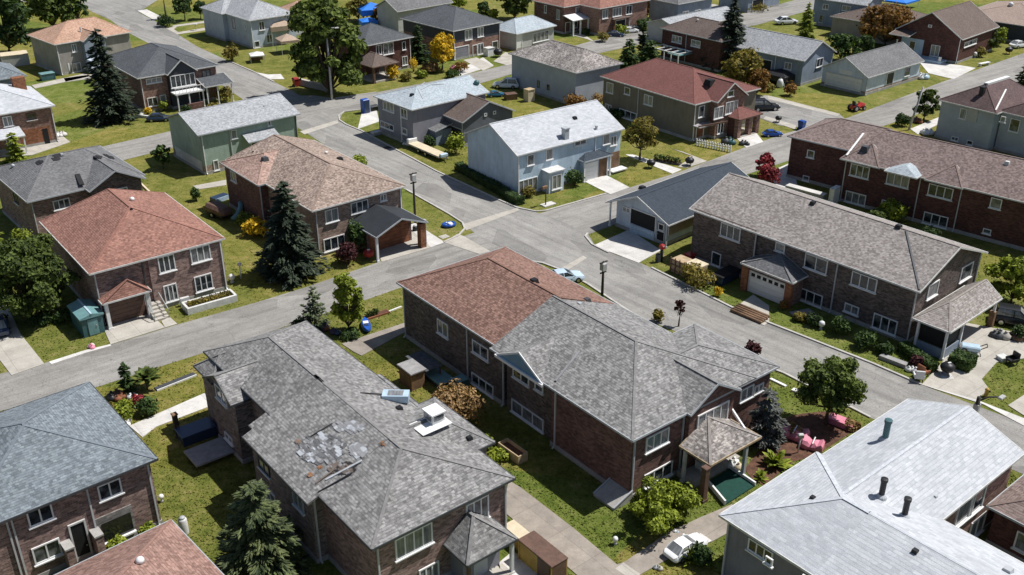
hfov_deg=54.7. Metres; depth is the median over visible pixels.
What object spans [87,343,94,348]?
rag heap
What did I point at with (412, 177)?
utility pole
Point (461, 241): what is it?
path
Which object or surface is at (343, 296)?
tree
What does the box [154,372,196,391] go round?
plank
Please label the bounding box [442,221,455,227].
inflatable boat
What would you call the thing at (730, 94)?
window
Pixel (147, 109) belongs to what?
shrub
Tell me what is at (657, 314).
shrub
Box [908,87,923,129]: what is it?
utility pole
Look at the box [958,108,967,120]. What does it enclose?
window
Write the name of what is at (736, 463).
cushion heap
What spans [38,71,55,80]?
covered box
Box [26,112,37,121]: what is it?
window
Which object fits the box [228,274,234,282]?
garden globe
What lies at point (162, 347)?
road
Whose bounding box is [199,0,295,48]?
grey house
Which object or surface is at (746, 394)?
window
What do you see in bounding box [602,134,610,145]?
window
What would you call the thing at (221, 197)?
tray
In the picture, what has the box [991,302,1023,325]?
parked car
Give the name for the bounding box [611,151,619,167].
balcony door
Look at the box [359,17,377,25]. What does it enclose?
tarp tent
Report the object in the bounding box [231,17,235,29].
window
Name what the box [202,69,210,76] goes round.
window
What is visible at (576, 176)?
shrub
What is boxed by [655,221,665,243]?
door
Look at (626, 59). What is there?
evergreen tree
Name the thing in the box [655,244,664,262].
post box
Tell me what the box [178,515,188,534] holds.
water tank
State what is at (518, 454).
trough
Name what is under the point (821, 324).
garden globe
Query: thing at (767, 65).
door
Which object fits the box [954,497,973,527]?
window
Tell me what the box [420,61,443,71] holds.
shrub
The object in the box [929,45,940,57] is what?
window
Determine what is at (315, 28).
tree
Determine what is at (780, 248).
window
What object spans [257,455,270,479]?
window
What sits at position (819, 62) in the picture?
window
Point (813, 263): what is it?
window
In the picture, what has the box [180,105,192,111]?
shrub
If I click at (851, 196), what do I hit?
window
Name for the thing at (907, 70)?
window
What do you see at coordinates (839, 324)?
shrub
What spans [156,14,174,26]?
shrub
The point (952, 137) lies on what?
window
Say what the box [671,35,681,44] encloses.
window
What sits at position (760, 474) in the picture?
leafy plant
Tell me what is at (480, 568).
door
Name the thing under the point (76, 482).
brick house
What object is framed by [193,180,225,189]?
path
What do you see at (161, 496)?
garden globe
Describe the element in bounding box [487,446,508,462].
shrub
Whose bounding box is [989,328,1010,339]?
boulder heap
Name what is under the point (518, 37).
door
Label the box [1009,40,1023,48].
parked car
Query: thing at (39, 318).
shrub
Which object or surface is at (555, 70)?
grey house
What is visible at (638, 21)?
shrub
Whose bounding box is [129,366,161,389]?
palm plant
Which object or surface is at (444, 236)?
manhole cover
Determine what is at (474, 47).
door
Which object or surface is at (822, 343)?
kerb
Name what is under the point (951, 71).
driveway
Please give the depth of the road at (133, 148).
142.39 m
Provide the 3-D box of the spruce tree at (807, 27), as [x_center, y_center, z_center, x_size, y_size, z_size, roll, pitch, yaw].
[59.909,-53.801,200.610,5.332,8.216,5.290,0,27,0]
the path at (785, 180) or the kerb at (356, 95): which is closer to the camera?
the path at (785, 180)
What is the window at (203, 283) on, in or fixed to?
in the brick house at (128, 254)
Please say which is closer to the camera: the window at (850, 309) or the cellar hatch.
the cellar hatch
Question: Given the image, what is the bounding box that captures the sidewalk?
[923,385,1023,425]
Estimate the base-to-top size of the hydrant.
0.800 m
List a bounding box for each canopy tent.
[270,20,293,42]
[275,34,298,54]
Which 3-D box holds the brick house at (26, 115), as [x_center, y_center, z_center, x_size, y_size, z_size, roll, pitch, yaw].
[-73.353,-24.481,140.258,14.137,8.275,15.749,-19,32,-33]
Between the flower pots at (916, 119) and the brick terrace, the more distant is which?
the flower pots at (916, 119)
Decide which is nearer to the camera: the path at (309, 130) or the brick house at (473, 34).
the path at (309, 130)
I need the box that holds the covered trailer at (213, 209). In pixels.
[204,201,232,218]
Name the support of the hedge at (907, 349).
on the ground at (182, 178)
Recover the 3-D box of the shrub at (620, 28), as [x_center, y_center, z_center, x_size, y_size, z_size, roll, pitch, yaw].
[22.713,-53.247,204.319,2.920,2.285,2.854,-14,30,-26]
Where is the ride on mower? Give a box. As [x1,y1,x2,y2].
[847,101,865,111]
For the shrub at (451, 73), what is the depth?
173.39 m
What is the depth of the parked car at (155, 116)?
150.62 m
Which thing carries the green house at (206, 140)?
on the ground at (182, 178)
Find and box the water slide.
[231,201,243,220]
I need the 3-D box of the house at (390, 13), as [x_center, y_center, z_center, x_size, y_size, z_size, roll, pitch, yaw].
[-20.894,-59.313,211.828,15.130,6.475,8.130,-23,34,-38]
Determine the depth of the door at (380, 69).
176.24 m
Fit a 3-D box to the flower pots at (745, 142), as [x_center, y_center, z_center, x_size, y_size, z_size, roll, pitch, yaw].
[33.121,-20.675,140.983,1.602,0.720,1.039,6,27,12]
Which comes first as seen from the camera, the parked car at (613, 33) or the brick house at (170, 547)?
the brick house at (170, 547)
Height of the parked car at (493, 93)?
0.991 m
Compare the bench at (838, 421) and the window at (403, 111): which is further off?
the window at (403, 111)
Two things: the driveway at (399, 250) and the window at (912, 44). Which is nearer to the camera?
the driveway at (399, 250)
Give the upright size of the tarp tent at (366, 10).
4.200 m
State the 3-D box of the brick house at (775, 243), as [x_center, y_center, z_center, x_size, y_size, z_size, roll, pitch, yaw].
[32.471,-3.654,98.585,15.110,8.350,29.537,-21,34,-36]
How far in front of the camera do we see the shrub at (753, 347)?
87.48 m
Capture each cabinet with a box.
[360,98,370,113]
[828,185,840,202]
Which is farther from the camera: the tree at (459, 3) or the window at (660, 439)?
the tree at (459, 3)
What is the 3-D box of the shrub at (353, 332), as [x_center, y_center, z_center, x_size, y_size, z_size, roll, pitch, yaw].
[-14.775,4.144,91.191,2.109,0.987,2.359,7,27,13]
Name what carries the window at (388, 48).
in the brick house at (385, 45)
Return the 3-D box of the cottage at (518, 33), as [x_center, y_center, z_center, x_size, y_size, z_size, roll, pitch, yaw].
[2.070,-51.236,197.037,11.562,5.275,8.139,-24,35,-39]
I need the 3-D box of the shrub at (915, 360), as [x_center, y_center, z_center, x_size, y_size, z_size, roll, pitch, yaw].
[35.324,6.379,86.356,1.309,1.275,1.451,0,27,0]
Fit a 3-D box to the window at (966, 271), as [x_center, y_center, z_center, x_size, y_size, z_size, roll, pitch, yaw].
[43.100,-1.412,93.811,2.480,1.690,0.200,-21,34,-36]
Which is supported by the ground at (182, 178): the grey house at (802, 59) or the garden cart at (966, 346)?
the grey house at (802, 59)
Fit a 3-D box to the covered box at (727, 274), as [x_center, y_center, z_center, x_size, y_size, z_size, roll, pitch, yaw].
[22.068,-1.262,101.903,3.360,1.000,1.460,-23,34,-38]
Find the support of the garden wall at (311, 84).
on the ground at (182, 178)
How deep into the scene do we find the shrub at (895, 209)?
114.50 m
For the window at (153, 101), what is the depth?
155.45 m
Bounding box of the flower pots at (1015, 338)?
[1008,331,1022,341]
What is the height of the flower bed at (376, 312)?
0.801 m
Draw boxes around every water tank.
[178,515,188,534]
[777,78,783,87]
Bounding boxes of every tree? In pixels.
[0,0,32,51]
[0,232,81,317]
[1,132,27,162]
[20,0,75,25]
[68,0,88,18]
[78,28,143,128]
[116,362,138,395]
[150,144,170,168]
[172,0,191,20]
[192,0,205,18]
[214,478,315,574]
[251,181,331,290]
[284,0,368,94]
[298,286,330,331]
[330,270,364,329]
[345,0,368,20]
[370,7,377,20]
[411,24,429,64]
[429,32,454,69]
[451,0,467,6]
[477,0,489,15]
[486,9,499,19]
[496,0,531,18]
[619,39,638,68]
[621,115,658,159]
[635,40,660,63]
[636,19,649,57]
[647,1,649,15]
[674,300,685,326]
[699,0,746,71]
[720,45,763,82]
[746,68,770,94]
[748,387,789,450]
[755,152,775,169]
[790,354,867,424]
[795,2,815,38]
[825,33,862,58]
[853,34,875,52]
[856,1,916,45]
[912,88,940,119]
[983,254,1023,303]
[988,29,1002,47]
[996,27,1007,45]
[1015,66,1023,85]
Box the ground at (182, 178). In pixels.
[0,0,1023,574]
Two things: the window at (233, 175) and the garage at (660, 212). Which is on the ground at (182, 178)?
the garage at (660, 212)
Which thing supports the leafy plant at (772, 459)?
on the soil bed at (830, 434)
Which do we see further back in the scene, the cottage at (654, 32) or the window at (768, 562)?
the cottage at (654, 32)
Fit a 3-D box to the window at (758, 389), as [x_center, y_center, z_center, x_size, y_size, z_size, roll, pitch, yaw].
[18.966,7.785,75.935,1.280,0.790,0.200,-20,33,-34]
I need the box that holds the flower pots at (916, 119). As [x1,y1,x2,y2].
[912,116,922,123]
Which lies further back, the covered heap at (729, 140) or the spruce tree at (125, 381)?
the covered heap at (729, 140)
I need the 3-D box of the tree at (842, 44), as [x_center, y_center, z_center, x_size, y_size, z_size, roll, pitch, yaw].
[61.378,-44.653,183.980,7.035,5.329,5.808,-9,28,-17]
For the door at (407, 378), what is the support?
in the storage shed at (414, 367)
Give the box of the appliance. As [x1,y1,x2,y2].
[483,46,494,56]
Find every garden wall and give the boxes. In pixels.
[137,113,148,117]
[299,78,327,91]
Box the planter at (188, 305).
[179,289,237,314]
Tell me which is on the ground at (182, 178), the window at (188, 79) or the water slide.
the water slide
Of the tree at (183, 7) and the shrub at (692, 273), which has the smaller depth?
the shrub at (692, 273)
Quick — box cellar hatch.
[593,477,632,510]
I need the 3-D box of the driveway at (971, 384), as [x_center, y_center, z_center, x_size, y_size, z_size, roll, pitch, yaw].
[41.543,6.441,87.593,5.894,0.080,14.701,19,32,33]
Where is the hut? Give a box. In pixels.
[0,50,29,65]
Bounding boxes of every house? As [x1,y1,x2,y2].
[0,62,26,83]
[0,75,58,153]
[0,145,145,235]
[0,381,162,574]
[26,16,131,75]
[39,188,228,329]
[54,519,223,574]
[104,43,234,111]
[164,93,299,174]
[184,321,517,574]
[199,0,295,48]
[219,134,427,262]
[281,0,322,35]
[333,23,413,83]
[373,75,489,145]
[374,0,452,31]
[396,246,779,504]
[400,4,502,60]
[464,99,627,194]
[508,40,623,103]
[531,0,589,35]
[579,0,650,35]
[600,58,762,141]
[648,0,711,19]
[655,16,740,71]
[689,173,1002,360]
[718,0,778,12]
[718,399,1023,574]
[731,26,836,85]
[812,0,884,26]
[830,3,926,44]
[889,1,999,63]
[934,76,1023,157]
[978,0,1023,41]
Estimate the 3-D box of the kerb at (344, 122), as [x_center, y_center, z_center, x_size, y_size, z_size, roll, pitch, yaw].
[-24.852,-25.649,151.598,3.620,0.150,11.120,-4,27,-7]
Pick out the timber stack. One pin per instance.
(750, 313)
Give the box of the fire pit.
[940,361,955,375]
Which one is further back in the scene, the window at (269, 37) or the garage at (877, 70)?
the window at (269, 37)
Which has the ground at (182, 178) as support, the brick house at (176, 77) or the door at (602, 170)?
the brick house at (176, 77)
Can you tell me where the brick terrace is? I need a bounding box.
[786,118,1023,250]
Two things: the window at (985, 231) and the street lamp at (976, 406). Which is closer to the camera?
the street lamp at (976, 406)
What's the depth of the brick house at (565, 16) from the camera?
205.62 m
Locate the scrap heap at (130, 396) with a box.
[126,392,137,399]
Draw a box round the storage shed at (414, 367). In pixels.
[397,350,442,390]
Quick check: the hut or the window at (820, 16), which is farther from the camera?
the window at (820, 16)
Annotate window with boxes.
[2,116,13,127]
[12,191,19,205]
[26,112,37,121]
[26,504,56,530]
[31,537,63,567]
[52,197,70,211]
[71,44,77,52]
[71,62,82,72]
[96,477,124,503]
[101,512,133,541]
[146,77,162,84]
[147,96,158,107]
[157,253,177,274]
[159,94,165,108]
[163,283,178,303]
[170,72,196,88]
[189,244,212,264]
[194,272,214,293]
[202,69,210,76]
[213,160,219,171]
[214,383,228,408]
[223,431,233,447]
[230,129,237,139]
[230,170,237,183]
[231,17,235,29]
[254,41,260,48]
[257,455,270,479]
[258,21,264,30]
[265,488,275,500]
[266,34,273,43]
[291,491,305,516]
[323,234,344,253]
[324,207,339,224]
[350,199,368,215]
[376,45,382,54]
[380,120,393,131]
[380,193,387,202]
[382,101,394,113]
[383,42,394,55]
[394,522,434,563]
[401,108,407,119]
[401,127,407,135]
[402,41,406,50]
[402,56,407,65]
[418,560,439,574]
[436,318,448,340]
[465,29,472,40]
[465,494,490,517]
[470,372,493,399]
[471,339,489,363]
[477,27,483,37]
[477,43,483,54]
[492,40,497,48]
[510,398,544,434]
[511,369,529,388]
[519,176,537,194]
[526,154,534,166]
[532,30,548,43]
[533,383,543,395]
[545,148,553,160]
[551,173,561,190]
[556,9,559,19]
[572,21,577,28]
[574,139,586,147]
[602,9,608,19]
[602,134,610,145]
[605,103,611,110]
[606,82,613,94]
[609,135,616,146]
[612,7,621,17]
[619,108,636,120]
[621,206,630,214]
[624,87,629,95]
[626,5,631,14]
[643,94,652,106]
[643,460,673,489]
[644,426,669,455]
[657,223,663,232]
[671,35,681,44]
[691,39,700,47]
[696,400,729,427]
[697,105,704,118]
[709,251,721,268]
[713,106,723,119]
[716,123,723,134]
[718,222,740,243]
[724,100,737,115]
[727,90,734,97]
[738,383,754,404]
[745,537,773,565]
[753,382,763,396]
[762,555,773,569]
[773,242,785,254]
[784,62,791,70]
[800,288,822,308]
[801,175,809,182]
[802,253,828,275]
[805,149,814,159]
[816,57,823,67]
[818,15,823,22]
[822,4,828,9]
[841,5,850,11]
[842,302,858,317]
[843,190,866,206]
[848,163,869,180]
[849,271,877,294]
[870,312,897,337]
[884,173,909,189]
[904,66,910,76]
[909,41,915,50]
[921,211,948,229]
[925,279,939,301]
[926,183,953,201]
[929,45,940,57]
[950,136,958,142]
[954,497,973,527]
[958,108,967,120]
[958,261,973,284]
[964,38,976,47]
[965,140,972,146]
[969,486,987,517]
[969,511,987,536]
[981,228,991,235]
[988,197,1002,210]
[999,116,1005,123]
[1007,118,1020,133]
[1010,530,1023,554]
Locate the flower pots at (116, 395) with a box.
[106,388,126,401]
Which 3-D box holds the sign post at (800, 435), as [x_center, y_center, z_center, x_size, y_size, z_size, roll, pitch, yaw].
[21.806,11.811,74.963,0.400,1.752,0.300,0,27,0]
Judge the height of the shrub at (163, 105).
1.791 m
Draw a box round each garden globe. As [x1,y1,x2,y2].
[158,494,163,502]
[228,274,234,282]
[613,536,617,545]
[819,321,824,329]
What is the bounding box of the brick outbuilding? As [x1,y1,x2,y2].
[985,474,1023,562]
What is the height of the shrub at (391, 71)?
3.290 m
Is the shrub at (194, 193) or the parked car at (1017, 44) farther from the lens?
the parked car at (1017, 44)
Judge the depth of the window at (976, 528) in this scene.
66.15 m
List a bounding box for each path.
[32,73,88,88]
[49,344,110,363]
[65,74,90,81]
[130,393,207,437]
[138,9,158,20]
[162,317,176,327]
[167,21,204,33]
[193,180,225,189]
[254,72,283,78]
[300,120,338,133]
[342,323,404,355]
[358,111,378,128]
[445,234,488,253]
[464,57,492,69]
[464,208,519,229]
[507,482,731,574]
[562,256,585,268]
[615,562,639,574]
[764,116,795,128]
[768,96,838,115]
[774,164,796,186]
[911,117,938,134]
[939,369,953,378]
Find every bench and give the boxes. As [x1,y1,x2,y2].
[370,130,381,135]
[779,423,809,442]
[800,434,824,452]
[828,413,852,430]
[978,61,990,66]
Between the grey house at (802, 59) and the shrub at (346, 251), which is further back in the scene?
the grey house at (802, 59)
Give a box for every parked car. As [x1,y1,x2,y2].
[0,312,10,335]
[146,112,168,122]
[487,90,503,97]
[492,77,518,88]
[552,268,584,282]
[608,30,624,36]
[624,26,638,33]
[630,25,642,29]
[663,532,707,563]
[754,98,780,111]
[762,129,782,136]
[774,16,798,24]
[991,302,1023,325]
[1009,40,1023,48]
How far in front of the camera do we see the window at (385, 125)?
143.77 m
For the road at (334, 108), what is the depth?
192.53 m
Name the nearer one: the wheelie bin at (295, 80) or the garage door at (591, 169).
the garage door at (591, 169)
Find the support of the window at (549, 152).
in the blue house at (539, 150)
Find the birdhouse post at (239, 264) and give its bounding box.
[237,262,241,278]
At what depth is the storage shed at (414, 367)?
83.57 m
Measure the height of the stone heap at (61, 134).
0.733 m
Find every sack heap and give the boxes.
[319,322,329,330]
[905,366,916,372]
[920,127,934,135]
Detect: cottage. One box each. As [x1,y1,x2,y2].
[500,15,556,49]
[647,6,740,42]
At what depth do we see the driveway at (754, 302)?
97.04 m
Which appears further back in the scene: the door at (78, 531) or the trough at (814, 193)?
the trough at (814, 193)
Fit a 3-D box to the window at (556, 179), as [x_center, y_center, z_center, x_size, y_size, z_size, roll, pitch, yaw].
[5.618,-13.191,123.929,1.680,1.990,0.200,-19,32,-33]
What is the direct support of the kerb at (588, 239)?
on the road at (641, 290)
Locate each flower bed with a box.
[363,308,389,319]
[653,154,681,165]
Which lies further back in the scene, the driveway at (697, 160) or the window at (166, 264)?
the driveway at (697, 160)
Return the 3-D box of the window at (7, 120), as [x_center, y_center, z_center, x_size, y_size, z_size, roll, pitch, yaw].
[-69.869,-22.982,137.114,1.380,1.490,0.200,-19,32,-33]
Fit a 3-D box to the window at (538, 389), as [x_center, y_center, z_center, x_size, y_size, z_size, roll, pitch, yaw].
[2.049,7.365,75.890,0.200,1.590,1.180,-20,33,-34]
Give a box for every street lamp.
[326,27,338,99]
[973,394,1005,411]
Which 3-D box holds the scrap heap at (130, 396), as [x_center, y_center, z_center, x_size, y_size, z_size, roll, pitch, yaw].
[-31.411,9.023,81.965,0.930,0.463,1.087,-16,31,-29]
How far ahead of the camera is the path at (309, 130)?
148.30 m
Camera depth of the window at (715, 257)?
104.19 m
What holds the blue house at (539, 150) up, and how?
on the ground at (182, 178)
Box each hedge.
[454,161,524,205]
[581,28,589,34]
[897,340,939,373]
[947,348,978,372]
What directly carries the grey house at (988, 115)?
on the ground at (182, 178)
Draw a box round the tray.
[210,192,228,201]
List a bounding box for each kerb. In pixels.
[230,61,274,81]
[335,92,376,98]
[338,109,360,130]
[361,130,606,211]
[406,189,465,242]
[533,260,631,311]
[585,232,608,252]
[651,267,921,384]
[775,369,870,417]
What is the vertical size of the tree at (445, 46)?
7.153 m
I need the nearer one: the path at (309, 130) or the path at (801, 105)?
the path at (309, 130)
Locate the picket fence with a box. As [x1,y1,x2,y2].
[696,138,731,151]
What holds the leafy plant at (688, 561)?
on the ground at (182, 178)
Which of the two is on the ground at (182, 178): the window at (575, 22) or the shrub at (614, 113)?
the shrub at (614, 113)
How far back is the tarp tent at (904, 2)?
227.89 m
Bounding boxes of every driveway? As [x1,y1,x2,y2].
[0,137,69,156]
[0,305,43,374]
[105,314,164,344]
[379,230,430,261]
[411,223,443,246]
[458,58,493,75]
[494,52,511,64]
[500,552,536,574]
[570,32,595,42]
[585,175,629,193]
[595,230,659,262]
[625,154,681,173]
[673,149,706,167]
[737,133,762,147]
[741,295,768,325]
[921,62,974,78]
[922,323,1023,398]
[1008,395,1023,415]
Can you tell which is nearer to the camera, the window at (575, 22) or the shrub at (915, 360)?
the shrub at (915, 360)
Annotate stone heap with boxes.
[57,131,66,136]
[124,418,131,425]
[653,564,662,570]
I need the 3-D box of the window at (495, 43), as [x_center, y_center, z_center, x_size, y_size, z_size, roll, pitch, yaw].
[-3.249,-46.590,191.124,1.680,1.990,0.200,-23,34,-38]
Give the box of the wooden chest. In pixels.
[518,531,567,574]
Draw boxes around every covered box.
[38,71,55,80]
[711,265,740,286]
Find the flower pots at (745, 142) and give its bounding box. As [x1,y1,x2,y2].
[739,140,749,145]
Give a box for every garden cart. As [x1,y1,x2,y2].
[249,51,264,63]
[960,342,987,352]
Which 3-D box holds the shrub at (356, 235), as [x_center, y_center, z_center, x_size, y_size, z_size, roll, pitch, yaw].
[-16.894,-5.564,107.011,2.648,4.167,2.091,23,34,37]
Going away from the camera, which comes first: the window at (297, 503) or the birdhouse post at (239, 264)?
the window at (297, 503)
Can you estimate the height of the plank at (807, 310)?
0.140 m
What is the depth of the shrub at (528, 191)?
122.43 m
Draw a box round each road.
[0,53,1023,410]
[81,0,1023,473]
[103,96,321,159]
[296,0,814,120]
[756,95,844,126]
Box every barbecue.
[493,48,502,56]
[646,159,655,168]
[685,157,693,164]
[1005,47,1012,53]
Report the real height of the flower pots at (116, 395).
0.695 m
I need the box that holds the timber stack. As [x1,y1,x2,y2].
[730,303,769,323]
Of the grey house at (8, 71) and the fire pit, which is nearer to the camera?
the fire pit
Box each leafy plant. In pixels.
[681,546,698,566]
[753,468,768,482]
[762,449,793,468]
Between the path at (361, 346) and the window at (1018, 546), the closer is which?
the window at (1018, 546)
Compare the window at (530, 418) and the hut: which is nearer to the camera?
the window at (530, 418)
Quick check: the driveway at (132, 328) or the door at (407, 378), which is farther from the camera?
the driveway at (132, 328)
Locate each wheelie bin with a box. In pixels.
[291,77,298,86]
[797,119,806,128]
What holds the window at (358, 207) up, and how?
in the brick house at (335, 191)
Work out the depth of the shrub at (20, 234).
106.30 m
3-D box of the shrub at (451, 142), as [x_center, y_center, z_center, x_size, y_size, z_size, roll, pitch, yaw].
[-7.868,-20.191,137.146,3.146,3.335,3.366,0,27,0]
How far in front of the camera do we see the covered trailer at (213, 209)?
116.28 m
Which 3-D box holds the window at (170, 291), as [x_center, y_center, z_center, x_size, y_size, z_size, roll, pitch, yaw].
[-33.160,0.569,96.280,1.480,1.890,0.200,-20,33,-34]
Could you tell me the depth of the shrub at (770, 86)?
165.38 m
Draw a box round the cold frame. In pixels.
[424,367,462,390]
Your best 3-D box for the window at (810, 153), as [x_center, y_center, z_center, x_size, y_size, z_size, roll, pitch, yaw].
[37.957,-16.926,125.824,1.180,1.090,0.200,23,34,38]
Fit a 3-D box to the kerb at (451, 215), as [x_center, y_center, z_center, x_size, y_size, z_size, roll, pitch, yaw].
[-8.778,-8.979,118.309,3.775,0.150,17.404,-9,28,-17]
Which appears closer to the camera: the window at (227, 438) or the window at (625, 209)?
the window at (227, 438)
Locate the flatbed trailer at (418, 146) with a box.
[406,137,447,159]
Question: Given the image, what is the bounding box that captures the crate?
[504,92,517,100]
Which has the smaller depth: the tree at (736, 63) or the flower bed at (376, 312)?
the flower bed at (376, 312)
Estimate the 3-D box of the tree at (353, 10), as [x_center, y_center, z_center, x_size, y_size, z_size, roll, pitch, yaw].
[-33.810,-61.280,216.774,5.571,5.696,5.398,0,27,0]
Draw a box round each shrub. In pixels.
[9,226,32,240]
[28,310,51,326]
[51,306,70,323]
[105,533,126,548]
[113,397,135,419]
[132,394,143,404]
[135,394,159,415]
[135,520,154,535]
[142,107,151,113]
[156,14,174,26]
[158,100,168,110]
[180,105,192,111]
[189,187,201,200]
[204,100,218,106]
[214,86,233,101]
[221,40,238,61]
[234,211,255,224]
[241,215,268,236]
[289,318,309,324]
[333,241,360,265]
[339,326,360,340]
[347,217,367,252]
[352,153,367,165]
[385,61,398,78]
[399,71,412,81]
[408,57,417,71]
[415,68,427,77]
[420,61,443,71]
[424,135,435,146]
[430,378,487,423]
[444,131,465,153]
[445,68,460,77]
[453,61,468,70]
[486,432,492,449]
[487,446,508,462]
[521,184,535,196]
[562,92,586,105]
[564,167,584,185]
[591,92,602,103]
[594,31,608,41]
[606,108,624,117]
[615,24,629,33]
[628,475,703,534]
[635,16,650,28]
[651,308,665,321]
[679,262,716,289]
[688,540,715,566]
[713,286,723,295]
[744,339,762,354]
[748,2,770,10]
[755,160,781,183]
[765,82,775,91]
[779,299,787,309]
[783,80,799,95]
[786,421,802,435]
[793,312,805,321]
[806,311,824,326]
[830,314,851,334]
[844,417,862,432]
[854,329,877,349]
[868,207,890,219]
[876,194,909,224]
[876,341,894,355]
[894,112,910,125]
[908,354,923,366]
[921,224,941,235]
[977,46,987,56]
[1010,324,1023,338]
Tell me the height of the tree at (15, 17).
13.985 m
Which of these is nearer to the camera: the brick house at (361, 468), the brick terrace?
the brick house at (361, 468)
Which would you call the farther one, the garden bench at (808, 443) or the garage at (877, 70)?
the garage at (877, 70)
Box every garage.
[428,93,515,146]
[605,162,748,248]
[819,42,924,95]
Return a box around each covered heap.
[329,327,341,335]
[721,136,735,144]
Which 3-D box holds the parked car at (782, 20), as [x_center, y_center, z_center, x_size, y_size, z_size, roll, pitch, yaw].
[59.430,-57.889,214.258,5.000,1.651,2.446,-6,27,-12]
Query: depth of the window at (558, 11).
205.14 m
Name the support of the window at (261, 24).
in the grey house at (247, 23)
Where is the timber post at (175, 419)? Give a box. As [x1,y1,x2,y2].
[170,411,179,430]
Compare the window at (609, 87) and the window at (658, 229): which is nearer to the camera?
the window at (658, 229)
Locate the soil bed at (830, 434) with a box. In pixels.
[746,411,850,484]
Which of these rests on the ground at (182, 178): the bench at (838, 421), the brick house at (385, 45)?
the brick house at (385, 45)
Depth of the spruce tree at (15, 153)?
133.61 m
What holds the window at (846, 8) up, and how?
in the grey house at (824, 10)
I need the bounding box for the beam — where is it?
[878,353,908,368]
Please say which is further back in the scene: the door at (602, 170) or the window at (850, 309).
the door at (602, 170)
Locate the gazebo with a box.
[762,69,794,85]
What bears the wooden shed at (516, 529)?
on the ground at (182, 178)
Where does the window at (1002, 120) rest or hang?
in the grey house at (988, 115)
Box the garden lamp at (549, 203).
[540,185,555,207]
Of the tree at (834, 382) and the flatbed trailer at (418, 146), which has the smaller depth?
the tree at (834, 382)
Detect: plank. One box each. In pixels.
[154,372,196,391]
[770,378,786,386]
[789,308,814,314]
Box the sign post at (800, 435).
[797,433,803,452]
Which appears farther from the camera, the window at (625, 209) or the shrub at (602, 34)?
the shrub at (602, 34)
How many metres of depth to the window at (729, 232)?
101.64 m
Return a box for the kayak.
[361,317,370,331]
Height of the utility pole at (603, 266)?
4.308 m
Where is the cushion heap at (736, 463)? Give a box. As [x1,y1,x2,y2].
[727,456,741,470]
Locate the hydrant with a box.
[983,388,990,396]
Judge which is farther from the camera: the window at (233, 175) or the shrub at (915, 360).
the window at (233, 175)
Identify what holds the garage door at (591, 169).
in the blue house at (539, 150)
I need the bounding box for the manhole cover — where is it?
[438,234,449,238]
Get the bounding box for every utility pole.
[409,172,416,222]
[599,260,607,296]
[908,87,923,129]
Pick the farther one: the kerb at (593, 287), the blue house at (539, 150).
the blue house at (539, 150)
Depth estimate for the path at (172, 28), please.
209.44 m
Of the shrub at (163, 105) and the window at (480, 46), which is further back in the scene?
the window at (480, 46)
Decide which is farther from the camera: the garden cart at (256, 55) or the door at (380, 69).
the garden cart at (256, 55)
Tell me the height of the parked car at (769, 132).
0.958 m
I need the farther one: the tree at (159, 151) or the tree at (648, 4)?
the tree at (648, 4)
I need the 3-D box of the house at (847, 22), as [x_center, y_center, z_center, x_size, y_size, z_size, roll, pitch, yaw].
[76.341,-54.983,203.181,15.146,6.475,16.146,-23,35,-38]
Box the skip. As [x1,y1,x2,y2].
[174,417,217,447]
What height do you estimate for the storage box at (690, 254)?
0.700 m
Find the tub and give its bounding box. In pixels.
[363,249,373,258]
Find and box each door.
[67,518,93,561]
[87,318,99,335]
[108,295,145,323]
[199,87,209,100]
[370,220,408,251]
[378,66,384,71]
[399,368,404,384]
[404,372,410,388]
[448,125,461,142]
[455,45,468,59]
[472,44,477,54]
[473,558,487,574]
[516,34,521,49]
[565,22,570,32]
[585,160,597,180]
[598,157,606,176]
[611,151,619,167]
[615,18,625,28]
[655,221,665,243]
[695,122,704,138]
[747,269,784,302]
[752,0,763,8]
[761,58,772,69]
[824,71,862,93]
[885,71,894,84]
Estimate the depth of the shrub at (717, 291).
98.22 m
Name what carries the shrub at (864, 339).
on the ground at (182, 178)
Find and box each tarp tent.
[357,2,376,17]
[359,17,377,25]
[882,0,919,6]
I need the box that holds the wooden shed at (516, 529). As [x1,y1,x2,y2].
[507,519,529,549]
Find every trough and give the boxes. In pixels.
[498,438,527,464]
[785,183,826,199]
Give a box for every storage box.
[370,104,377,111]
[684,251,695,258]
[996,353,1006,361]
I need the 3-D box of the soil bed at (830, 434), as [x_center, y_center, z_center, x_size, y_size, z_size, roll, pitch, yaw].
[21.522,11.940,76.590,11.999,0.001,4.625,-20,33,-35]
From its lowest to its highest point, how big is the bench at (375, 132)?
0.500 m
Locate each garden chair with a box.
[913,371,925,382]
[916,364,930,376]
[1005,350,1020,366]
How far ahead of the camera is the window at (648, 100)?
147.05 m
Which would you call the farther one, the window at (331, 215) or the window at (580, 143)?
the window at (580, 143)
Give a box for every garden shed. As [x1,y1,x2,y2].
[67,299,104,337]
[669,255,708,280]
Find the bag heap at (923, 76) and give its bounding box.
[918,72,929,79]

